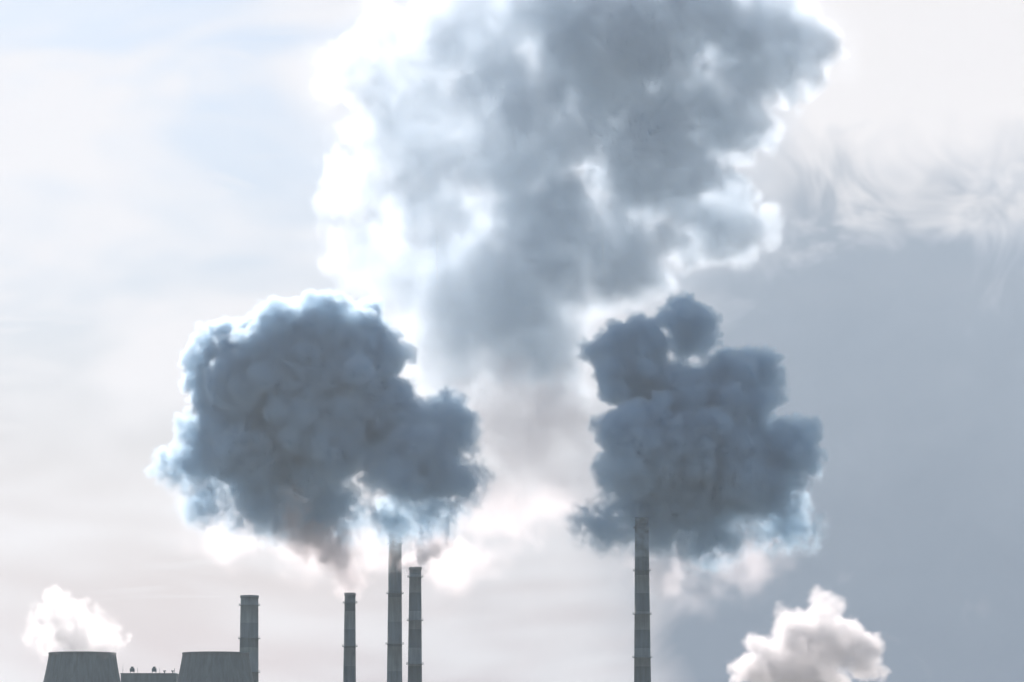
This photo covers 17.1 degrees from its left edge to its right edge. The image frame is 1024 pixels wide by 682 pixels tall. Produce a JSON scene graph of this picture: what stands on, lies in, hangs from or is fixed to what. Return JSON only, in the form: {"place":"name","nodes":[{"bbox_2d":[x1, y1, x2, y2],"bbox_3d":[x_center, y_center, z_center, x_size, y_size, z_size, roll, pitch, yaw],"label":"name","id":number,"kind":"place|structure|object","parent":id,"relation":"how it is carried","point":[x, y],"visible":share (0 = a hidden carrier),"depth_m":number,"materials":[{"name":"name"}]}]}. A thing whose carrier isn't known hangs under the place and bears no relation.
{"place":"outdoors","nodes":[
{"label":"outdoors","id":0,"kind":"place"},
{"bbox_2d":[120,667,178,681],"bbox_3d":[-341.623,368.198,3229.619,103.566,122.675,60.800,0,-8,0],"label":"building","id":1,"kind":"structure","parent":0,"point":[149,677],"depth_m":3206.36,"materials":[{"name":"concrete"}]},
{"bbox_2d":[0,0,1023,681],"label":"sky","id":2,"kind":"structure","parent":0,"point":[288,288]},
{"label":"ground","id":3,"kind":"structure","parent":0,"visible":0},
{"bbox_2d":[43,651,120,681],"bbox_3d":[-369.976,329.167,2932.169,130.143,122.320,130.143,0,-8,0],"label":"cooling tower","id":4,"kind":"structure","parent":3,"relation":"on","point":[78,666],"depth_m":2912.29,"materials":[{"name":"concrete"}]},
{"bbox_2d":[177,651,253,681],"bbox_3d":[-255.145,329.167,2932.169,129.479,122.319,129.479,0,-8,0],"label":"cooling tower","id":5,"kind":"structure","parent":3,"relation":"on","point":[213,666],"depth_m":2912.45,"materials":[{"name":"concrete"}]},
{"bbox_2d":[238,595,259,681],"bbox_3d":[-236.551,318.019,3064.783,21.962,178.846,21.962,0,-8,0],"label":"smokestack","id":6,"kind":"object","parent":3,"relation":"on","point":[249,638],"visible":0.81,"depth_m":3065.89,"materials":[{"name":"concrete"}]},
{"bbox_2d":[342,592,357,681],"bbox_3d":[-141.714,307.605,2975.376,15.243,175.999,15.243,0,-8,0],"label":"chimney","id":7,"kind":"object","parent":3,"relation":"on","point":[349,664],"visible":1,"depth_m":2977.69,"materials":[{"name":"grey concrete"}]},
{"bbox_2d":[386,533,403,681],"bbox_3d":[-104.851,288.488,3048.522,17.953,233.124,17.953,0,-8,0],"label":"tall chimney","id":8,"kind":"object","parent":3,"relation":"on","point":[394,647],"visible":1,"depth_m":3049.95,"materials":[{"name":"concrete"}]},
{"bbox_2d":[406,567,423,681],"bbox_3d":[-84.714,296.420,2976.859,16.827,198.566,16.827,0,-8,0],"label":"chimney","id":9,"kind":"object","parent":3,"relation":"on","point":[414,663],"visible":1,"depth_m":2978.56,"materials":[{"name":"grey concrete"}]},
{"bbox_2d":[632,517,651,681],"bbox_3d":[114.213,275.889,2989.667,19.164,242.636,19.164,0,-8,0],"label":"chimney","id":10,"kind":"object","parent":3,"relation":"on","point":[642,657],"visible":1,"depth_m":2990.41,"materials":[{"name":"grey concrete"}]}
]}

